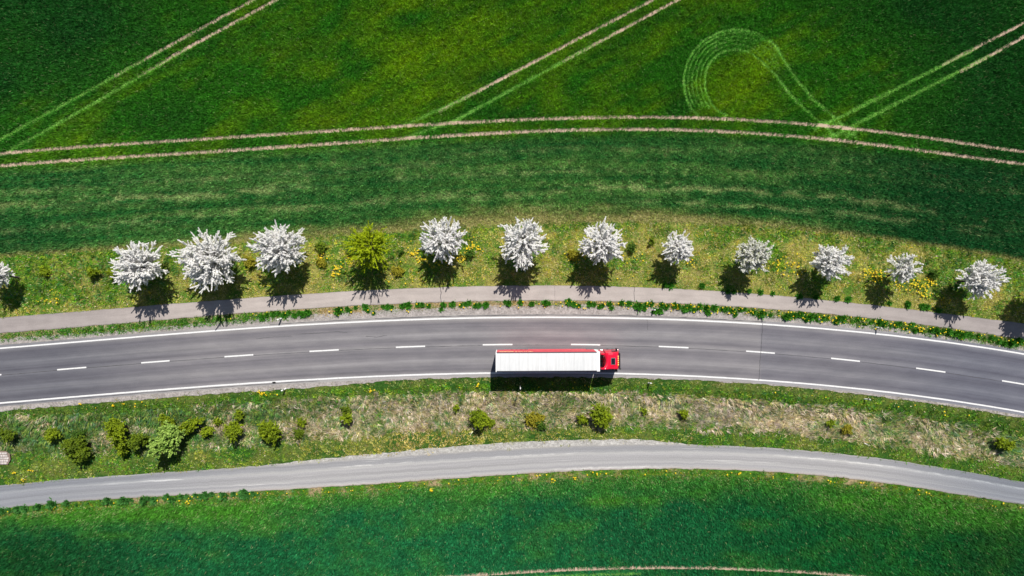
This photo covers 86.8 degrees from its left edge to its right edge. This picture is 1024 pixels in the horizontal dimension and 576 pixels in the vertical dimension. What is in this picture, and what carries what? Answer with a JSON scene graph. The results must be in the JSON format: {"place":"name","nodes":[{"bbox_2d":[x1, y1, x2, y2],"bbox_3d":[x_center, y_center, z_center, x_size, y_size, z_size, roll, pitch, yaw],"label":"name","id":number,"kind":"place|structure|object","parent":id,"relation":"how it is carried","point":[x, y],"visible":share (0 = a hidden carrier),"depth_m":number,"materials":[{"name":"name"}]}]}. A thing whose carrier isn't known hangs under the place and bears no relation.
{"place":"outdoors","nodes":[
{"label":"outdoors","id":0,"kind":"place"},
{"bbox_2d":[0,0,1023,575],"bbox_3d":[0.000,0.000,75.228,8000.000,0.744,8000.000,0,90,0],"label":"ground","id":1,"kind":"structure","parent":0,"point":[288,450],"depth_m":75.05,"materials":[{"name":"green plant"}]},
{"bbox_2d":[0,428,17,443],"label":"shrub","id":2,"kind":"object","parent":1,"relation":"on","point":[6,435],"visible":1,"depth_m":74.33,"materials":[{"name":"green plant"}]},
{"bbox_2d":[0,262,19,287],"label":"blossom tree","id":3,"kind":"object","parent":1,"relation":"on","point":[4,275],"visible":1,"depth_m":71.78,"materials":[{"name":"white plant"}]},
{"bbox_2d":[13,504,19,513],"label":"weed tuft","id":4,"kind":"object","parent":1,"relation":"on","point":[16,509],"visible":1,"depth_m":74.78,"materials":[{"name":"green plant"}]},
{"bbox_2d":[34,503,42,509],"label":"weed tuft","id":5,"kind":"object","parent":1,"relation":"on","point":[37,506],"visible":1,"depth_m":74.77,"materials":[{"name":"green plant"}]},
{"bbox_2d":[37,266,50,276],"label":"shrub","id":6,"kind":"object","parent":1,"relation":"on","point":[44,271],"visible":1,"depth_m":74.44,"materials":[{"name":"green plant"}]},
{"bbox_2d":[42,426,62,442],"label":"shrub","id":7,"kind":"object","parent":1,"relation":"on","point":[51,434],"visible":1,"depth_m":74.36,"materials":[{"name":"green plant"}]},
{"bbox_2d":[60,435,91,463],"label":"shrub","id":8,"kind":"object","parent":1,"relation":"on","point":[79,448],"visible":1,"depth_m":73.40,"materials":[{"name":"green plant"}]},
{"bbox_2d":[69,428,88,438],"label":"shrub","id":9,"kind":"object","parent":1,"relation":"on","point":[75,434],"visible":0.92,"depth_m":74.80,"materials":[{"name":"green plant"}]},
{"bbox_2d":[84,266,102,279],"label":"shrub","id":10,"kind":"object","parent":1,"relation":"on","point":[90,273],"visible":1,"depth_m":73.97,"materials":[{"name":"green plant"}]},
{"bbox_2d":[104,268,118,279],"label":"shrub","id":11,"kind":"object","parent":1,"relation":"on","point":[109,272],"visible":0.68,"depth_m":73.72,"materials":[{"name":"green plant"}]},
{"bbox_2d":[101,414,127,449],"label":"shrub","id":12,"kind":"object","parent":1,"relation":"on","point":[115,429],"visible":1,"depth_m":73.05,"materials":[{"name":"green plant"}]},
{"bbox_2d":[113,444,128,456],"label":"shrub","id":13,"kind":"object","parent":1,"relation":"on","point":[123,451],"visible":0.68,"depth_m":74.00,"materials":[{"name":"green plant"}]},
{"bbox_2d":[109,240,168,292],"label":"blossom tree","id":14,"kind":"object","parent":1,"relation":"on","point":[135,263],"visible":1,"depth_m":70.03,"materials":[{"name":"white plant"}]},
{"bbox_2d":[125,431,152,451],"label":"shrub","id":15,"kind":"object","parent":1,"relation":"on","point":[134,441],"visible":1,"depth_m":73.56,"materials":[{"name":"green plant"}]},
{"bbox_2d":[138,495,146,505],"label":"weed tuft","id":16,"kind":"object","parent":1,"relation":"on","point":[141,502],"visible":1,"depth_m":74.69,"materials":[{"name":"green plant"}]},
{"bbox_2d":[146,420,184,458],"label":"shrub","id":17,"kind":"object","parent":1,"relation":"on","point":[170,437],"visible":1,"depth_m":72.51,"materials":[{"name":"green plant"}]},
{"bbox_2d":[157,413,175,424],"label":"shrub","id":18,"kind":"object","parent":1,"relation":"on","point":[162,418],"visible":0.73,"depth_m":74.33,"materials":[{"name":"green plant"}]},
{"bbox_2d":[116,0,252,76],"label":"wheel track","id":19,"kind":"structure","parent":1,"relation":"on","point":[197,29],"depth_m":75.03,"materials":[{"name":"soil"}]},
{"bbox_2d":[178,416,204,435],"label":"shrub","id":20,"kind":"object","parent":1,"relation":"on","point":[189,426],"visible":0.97,"depth_m":74.15,"materials":[{"name":"green plant"}]},
{"bbox_2d":[201,491,208,499],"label":"weed tuft","id":21,"kind":"object","parent":1,"relation":"on","point":[205,495],"visible":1,"depth_m":74.75,"materials":[{"name":"green plant"}]},
{"bbox_2d":[166,227,246,293],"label":"blossom tree","id":22,"kind":"object","parent":1,"relation":"on","point":[216,257],"visible":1,"depth_m":69.64,"materials":[{"name":"white plant"}]},
{"bbox_2d":[200,426,214,437],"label":"shrub","id":23,"kind":"object","parent":1,"relation":"on","point":[206,431],"visible":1,"depth_m":74.72,"materials":[{"name":"green plant"}]},
{"bbox_2d":[140,0,275,76],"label":"wheel track","id":24,"kind":"structure","parent":1,"relation":"on","point":[213,33],"depth_m":75.03,"materials":[{"name":"soil"}]},
{"bbox_2d":[212,418,222,425],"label":"shrub","id":25,"kind":"object","parent":1,"relation":"on","point":[217,420],"visible":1,"depth_m":74.85,"materials":[{"name":"green plant"}]},
{"bbox_2d":[219,492,227,501],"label":"weed tuft","id":26,"kind":"object","parent":1,"relation":"on","point":[223,496],"visible":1,"depth_m":74.74,"materials":[{"name":"green plant"}]},
{"bbox_2d":[222,419,243,442],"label":"shrub","id":27,"kind":"object","parent":1,"relation":"on","point":[233,429],"visible":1,"depth_m":73.70,"materials":[{"name":"green plant"}]},
{"bbox_2d":[233,409,243,419],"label":"shrub","id":28,"kind":"object","parent":1,"relation":"on","point":[239,414],"visible":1,"depth_m":74.42,"materials":[{"name":"green plant"}]},
{"bbox_2d":[242,254,256,268],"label":"shrub","id":29,"kind":"object","parent":1,"relation":"on","point":[250,261],"visible":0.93,"depth_m":74.17,"materials":[{"name":"green plant"}]},
{"bbox_2d":[257,420,282,446],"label":"shrub","id":30,"kind":"object","parent":1,"relation":"on","point":[269,431],"visible":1,"depth_m":73.49,"materials":[{"name":"green plant"}]},
{"bbox_2d":[246,220,306,277],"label":"blossom tree","id":31,"kind":"object","parent":1,"relation":"on","point":[277,245],"visible":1,"depth_m":69.80,"materials":[{"name":"white plant"}]},
{"bbox_2d":[292,427,304,439],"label":"shrub","id":32,"kind":"object","parent":1,"relation":"on","point":[299,433],"visible":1,"depth_m":74.73,"materials":[{"name":"green plant"}]},
{"bbox_2d":[296,417,306,427],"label":"shrub","id":33,"kind":"object","parent":1,"relation":"on","point":[300,422],"visible":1,"depth_m":74.88,"materials":[{"name":"green plant"}]},
{"bbox_2d":[301,308,311,315],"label":"weed tuft","id":34,"kind":"object","parent":1,"relation":"on","point":[308,312],"visible":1,"depth_m":74.78,"materials":[{"name":"green plant"}]},
{"bbox_2d":[313,242,328,254],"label":"shrub","id":35,"kind":"object","parent":1,"relation":"on","point":[321,247],"visible":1,"depth_m":74.38,"materials":[{"name":"green plant"}]},
{"bbox_2d":[315,258,326,268],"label":"shrub","id":36,"kind":"object","parent":1,"relation":"on","point":[321,263],"visible":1,"depth_m":74.50,"materials":[{"name":"green plant"}]},
{"bbox_2d":[333,306,344,315],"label":"weed tuft","id":37,"kind":"object","parent":1,"relation":"on","point":[338,312],"visible":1,"depth_m":74.76,"materials":[{"name":"green plant"}]},
{"bbox_2d":[340,403,350,412],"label":"shrub","id":38,"kind":"object","parent":1,"relation":"on","point":[345,409],"visible":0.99,"depth_m":74.79,"materials":[{"name":"green plant"}]},
{"bbox_2d":[339,412,352,424],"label":"shrub","id":39,"kind":"object","parent":1,"relation":"on","point":[346,418],"visible":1,"depth_m":74.23,"materials":[{"name":"green plant"}]},
{"bbox_2d":[338,221,394,272],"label":"green tree","id":40,"kind":"object","parent":1,"relation":"on","point":[368,246],"visible":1,"depth_m":70.31,"materials":[{"name":"green plant"}]},
{"bbox_2d":[391,265,404,276],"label":"shrub","id":41,"kind":"object","parent":1,"relation":"on","point":[398,270],"visible":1,"depth_m":74.55,"materials":[{"name":"green plant"}]},
{"bbox_2d":[403,301,412,310],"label":"weed tuft","id":42,"kind":"object","parent":1,"relation":"on","point":[406,305],"visible":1,"depth_m":74.82,"materials":[{"name":"green plant"}]},
{"bbox_2d":[419,216,467,264],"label":"blossom tree","id":43,"kind":"object","parent":1,"relation":"on","point":[437,238],"visible":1,"depth_m":70.72,"materials":[{"name":"white plant"}]},
{"bbox_2d":[464,250,475,260],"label":"shrub","id":44,"kind":"object","parent":1,"relation":"on","point":[469,254],"visible":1,"depth_m":74.32,"materials":[{"name":"green plant"}]},
{"bbox_2d":[263,439,692,465],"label":"gravel shoulder","id":45,"kind":"object","parent":1,"relation":"on","point":[501,446],"visible":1,"depth_m":75.01},
{"bbox_2d":[468,408,489,431],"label":"shrub","id":46,"kind":"object","parent":1,"relation":"on","point":[478,418],"visible":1,"depth_m":73.73,"materials":[{"name":"green plant"}]},
{"bbox_2d":[485,417,495,428],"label":"shrub","id":47,"kind":"object","parent":1,"relation":"on","point":[491,423],"visible":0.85,"depth_m":74.81,"materials":[{"name":"green plant"}]},
{"bbox_2d":[0,0,1023,261],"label":"green crop","id":48,"kind":"object","parent":1,"relation":"on","point":[88,22],"visible":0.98,"depth_m":74.88,"materials":[{"name":"green plant"}]},
{"bbox_2d":[0,474,1023,575],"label":"green crop","id":49,"kind":"object","parent":1,"relation":"on","point":[110,556],"visible":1,"depth_m":74.88,"materials":[{"name":"green plant"}]},
{"bbox_2d":[0,375,1023,485],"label":"grass","id":50,"kind":"structure","parent":1,"relation":"on","point":[23,419],"depth_m":75.17,"materials":[{"name":"green plant"}]},
{"bbox_2d":[0,451,10,464],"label":"stone paving","id":51,"kind":"structure","parent":50,"relation":"on","point":[5,458],"depth_m":74.96,"materials":[{"name":"beige stone"}]},
{"bbox_2d":[0,220,1023,322],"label":"grass","id":52,"kind":"structure","parent":1,"relation":"on","point":[62,283],"depth_m":74.91,"materials":[{"name":"green plant"}]},
{"bbox_2d":[0,467,1023,521],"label":"weeds","id":53,"kind":"object","parent":1,"relation":"on","point":[978,502],"visible":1,"depth_m":75.00,"materials":[{"name":"green plant"}]},
{"bbox_2d":[0,300,1023,350],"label":"grass","id":54,"kind":"structure","parent":1,"relation":"on","point":[136,327],"depth_m":74.98,"materials":[{"name":"green plant"}]},
{"bbox_2d":[0,127,1023,166],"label":"wheel track","id":55,"kind":"structure","parent":1,"relation":"on","point":[557,130],"depth_m":75.00,"materials":[{"name":"soil"}]},
{"bbox_2d":[0,115,1023,153],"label":"wheel track","id":56,"kind":"structure","parent":1,"relation":"on","point":[478,121],"depth_m":75.01,"materials":[{"name":"soil"}]},
{"bbox_2d":[0,304,1023,350],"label":"gravel shoulder","id":57,"kind":"object","parent":1,"relation":"on","point":[552,309],"visible":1,"depth_m":75.01},
{"bbox_2d":[0,376,1023,417],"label":"gravel shoulder","id":58,"kind":"object","parent":1,"relation":"on","point":[174,394],"visible":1,"depth_m":75.01},
{"bbox_2d":[7,237,1023,511],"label":"dandelion flowers","id":59,"kind":"object","parent":1,"relation":"on","point":[641,303],"visible":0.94,"depth_m":74.72,"materials":[{"name":"yellow plant"}]},
{"bbox_2d":[497,217,548,271],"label":"blossom tree","id":60,"kind":"object","parent":1,"relation":"on","point":[524,248],"visible":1,"depth_m":69.90,"materials":[{"name":"white plant"}]},
{"bbox_2d":[524,411,545,429],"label":"shrub","id":61,"kind":"object","parent":1,"relation":"on","point":[532,419],"visible":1,"depth_m":74.61,"materials":[{"name":"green plant"}]},
{"bbox_2d":[536,421,545,429],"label":"shrub","id":62,"kind":"object","parent":1,"relation":"on","point":[541,425],"visible":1,"depth_m":74.63,"materials":[{"name":"green plant"}]},
{"bbox_2d":[438,0,653,112],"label":"wheel track","id":63,"kind":"structure","parent":1,"relation":"on","point":[549,53],"depth_m":75.02,"materials":[{"name":"soil"}]},
{"bbox_2d":[565,298,572,306],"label":"weed tuft","id":64,"kind":"object","parent":1,"relation":"on","point":[569,302],"visible":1,"depth_m":74.81,"materials":[{"name":"green plant"}]},
{"bbox_2d":[566,249,579,261],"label":"shrub","id":65,"kind":"object","parent":1,"relation":"on","point":[573,254],"visible":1,"depth_m":74.17,"materials":[{"name":"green plant"}]},
{"bbox_2d":[576,414,588,424],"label":"shrub","id":66,"kind":"object","parent":1,"relation":"on","point":[582,419],"visible":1,"depth_m":74.61,"materials":[{"name":"green plant"}]},
{"bbox_2d":[589,403,613,428],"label":"shrub","id":67,"kind":"object","parent":1,"relation":"on","point":[600,416],"visible":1,"depth_m":73.58,"materials":[{"name":"green plant"}]},
{"bbox_2d":[578,216,627,264],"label":"blossom tree","id":68,"kind":"object","parent":1,"relation":"on","point":[604,246],"visible":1,"depth_m":70.07,"materials":[{"name":"white plant"}]},
{"bbox_2d":[562,0,680,61],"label":"wheel track","id":69,"kind":"structure","parent":1,"relation":"on","point":[639,19],"depth_m":75.02,"materials":[{"name":"soil"}]},
{"bbox_2d":[626,242,637,253],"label":"shrub","id":70,"kind":"object","parent":1,"relation":"on","point":[631,247],"visible":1,"depth_m":74.24,"materials":[{"name":"green plant"}]},
{"bbox_2d":[633,300,643,311],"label":"weed tuft","id":71,"kind":"object","parent":1,"relation":"on","point":[638,305],"visible":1,"depth_m":74.75,"materials":[{"name":"green plant"}]},
{"bbox_2d":[443,565,866,575],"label":"wheel track","id":72,"kind":"structure","parent":1,"relation":"on","point":[667,567],"depth_m":75.00,"materials":[{"name":"soil"}]},
{"bbox_2d":[661,230,693,264],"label":"blossom tree","id":73,"kind":"object","parent":1,"relation":"on","point":[678,249],"visible":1,"depth_m":71.07,"materials":[{"name":"white plant"}]},
{"bbox_2d":[676,409,688,419],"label":"shrub","id":74,"kind":"object","parent":1,"relation":"on","point":[684,413],"visible":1,"depth_m":74.71,"materials":[{"name":"green plant"}]},
{"bbox_2d":[681,305,687,313],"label":"weed tuft","id":75,"kind":"object","parent":1,"relation":"on","point":[684,309],"visible":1,"depth_m":74.82,"materials":[{"name":"green plant"}]},
{"bbox_2d":[703,303,709,312],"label":"weed tuft","id":76,"kind":"object","parent":1,"relation":"on","point":[706,308],"visible":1,"depth_m":74.81,"materials":[{"name":"green plant"}]},
{"bbox_2d":[710,304,718,312],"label":"weed tuft","id":77,"kind":"object","parent":1,"relation":"on","point":[713,307],"visible":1,"depth_m":74.84,"materials":[{"name":"green plant"}]},
{"bbox_2d":[734,236,773,273],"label":"blossom tree","id":78,"kind":"object","parent":1,"relation":"on","point":[754,254],"visible":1,"depth_m":70.72,"materials":[{"name":"white plant"}]},
{"bbox_2d":[757,310,764,319],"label":"weed tuft","id":79,"kind":"object","parent":1,"relation":"on","point":[760,314],"visible":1,"depth_m":74.76,"materials":[{"name":"green plant"}]},
{"bbox_2d":[781,313,790,320],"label":"weed tuft","id":80,"kind":"object","parent":1,"relation":"on","point":[785,317],"visible":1,"depth_m":74.76,"materials":[{"name":"green plant"}]},
{"bbox_2d":[806,312,814,322],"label":"weed tuft","id":81,"kind":"object","parent":1,"relation":"on","point":[810,316],"visible":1,"depth_m":74.82,"materials":[{"name":"green plant"}]},
{"bbox_2d":[825,419,836,428],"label":"shrub","id":82,"kind":"object","parent":1,"relation":"on","point":[831,423],"visible":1,"depth_m":74.81,"materials":[{"name":"green plant"}]},
{"bbox_2d":[809,244,853,280],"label":"blossom tree","id":83,"kind":"object","parent":1,"relation":"on","point":[830,262],"visible":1,"depth_m":70.66,"materials":[{"name":"white plant"}]},
{"bbox_2d":[842,424,852,434],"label":"shrub","id":84,"kind":"object","parent":1,"relation":"on","point":[847,428],"visible":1,"depth_m":74.76,"materials":[{"name":"yellow plant"}]},
{"bbox_2d":[844,296,853,303],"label":"weed tuft","id":85,"kind":"object","parent":1,"relation":"on","point":[848,299],"visible":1,"depth_m":74.86,"materials":[{"name":"green plant"}]},
{"bbox_2d":[884,253,923,282],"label":"blossom tree","id":86,"kind":"object","parent":1,"relation":"on","point":[903,271],"visible":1,"depth_m":70.82,"materials":[{"name":"white plant"}]},
{"bbox_2d":[904,299,911,308],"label":"weed tuft","id":87,"kind":"object","parent":1,"relation":"on","point":[908,304],"visible":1,"depth_m":74.79,"materials":[{"name":"green plant"}]},
{"bbox_2d":[929,270,941,279],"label":"shrub","id":88,"kind":"object","parent":1,"relation":"on","point":[934,274],"visible":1,"depth_m":74.24,"materials":[{"name":"green plant"}]},
{"bbox_2d":[944,326,954,336],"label":"weed tuft","id":89,"kind":"object","parent":1,"relation":"on","point":[950,332],"visible":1,"depth_m":74.80,"materials":[{"name":"green plant"}]},
{"bbox_2d":[958,331,968,340],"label":"weed tuft","id":90,"kind":"object","parent":1,"relation":"on","point":[964,334],"visible":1,"depth_m":74.73,"materials":[{"name":"green plant"}]},
{"bbox_2d":[942,22,1023,64],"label":"wheel track","id":91,"kind":"structure","parent":1,"relation":"on","point":[999,35],"depth_m":75.01,"materials":[{"name":"soil"}]},
{"bbox_2d":[955,259,1011,299],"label":"blossom tree","id":92,"kind":"object","parent":1,"relation":"on","point":[981,279],"visible":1,"depth_m":70.40,"materials":[{"name":"white plant"}]},
{"bbox_2d":[960,35,1023,72],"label":"wheel track","id":93,"kind":"structure","parent":1,"relation":"on","point":[1012,43],"depth_m":75.01,"materials":[{"name":"soil"}]},
{"bbox_2d":[994,437,1015,452],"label":"shrub","id":94,"kind":"object","parent":1,"relation":"on","point":[1004,443],"visible":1,"depth_m":74.24,"materials":[{"name":"green plant"}]},
{"bbox_2d":[1007,338,1017,347],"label":"weed tuft","id":95,"kind":"object","parent":1,"relation":"on","point":[1013,343],"visible":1,"depth_m":74.78,"materials":[{"name":"green plant"}]},
{"bbox_2d":[0,314,1023,415],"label":"road","id":96,"kind":"structure","parent":0,"point":[963,373],"depth_m":75.00,"materials":[{"name":"grey asphalt"}]},
{"bbox_2d":[496,348,620,371],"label":"truck","id":97,"kind":"object","parent":96,"relation":"on","point":[540,360],"visible":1,"depth_m":71.00,"materials":[{"name":"white paint"}]},
{"bbox_2d":[0,444,1023,508],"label":"farm track","id":98,"kind":"structure","parent":0,"point":[377,470],"depth_m":75.00,"materials":[{"name":"grey asphalt"}]},
{"bbox_2d":[19,504,29,513],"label":"weed tuft","id":99,"kind":"object","parent":98,"relation":"on","point":[24,509],"visible":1,"depth_m":74.82,"materials":[{"name":"green plant"}]},
{"bbox_2d":[45,497,54,509],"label":"weed tuft","id":100,"kind":"object","parent":98,"relation":"on","point":[49,501],"visible":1,"depth_m":74.75,"materials":[{"name":"green plant"}]},
{"bbox_2d":[47,500,56,508],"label":"weed tuft","id":101,"kind":"object","parent":98,"relation":"on","point":[54,505],"visible":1,"depth_m":74.74,"materials":[{"name":"green plant"}]},
{"bbox_2d":[102,497,110,504],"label":"weed tuft","id":102,"kind":"object","parent":98,"relation":"on","point":[106,500],"visible":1,"depth_m":74.77,"materials":[{"name":"green plant"}]},
{"bbox_2d":[117,496,127,504],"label":"weed tuft","id":103,"kind":"object","parent":98,"relation":"on","point":[122,500],"visible":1,"depth_m":74.77,"materials":[{"name":"green plant"}]},
{"bbox_2d":[149,496,159,505],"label":"weed tuft","id":104,"kind":"object","parent":98,"relation":"on","point":[152,501],"visible":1,"depth_m":74.87,"materials":[{"name":"green plant"}]},
{"bbox_2d":[166,496,175,503],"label":"weed tuft","id":105,"kind":"object","parent":98,"relation":"on","point":[171,499],"visible":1,"depth_m":74.77,"materials":[{"name":"green plant"}]},
{"bbox_2d":[237,490,245,501],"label":"weed tuft","id":106,"kind":"object","parent":98,"relation":"on","point":[240,496],"visible":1,"depth_m":74.77,"materials":[{"name":"green plant"}]},
{"bbox_2d":[0,285,1023,338],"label":"cycle path","id":107,"kind":"structure","parent":0,"point":[354,298],"depth_m":75.00,"materials":[{"name":"grey asphalt"}]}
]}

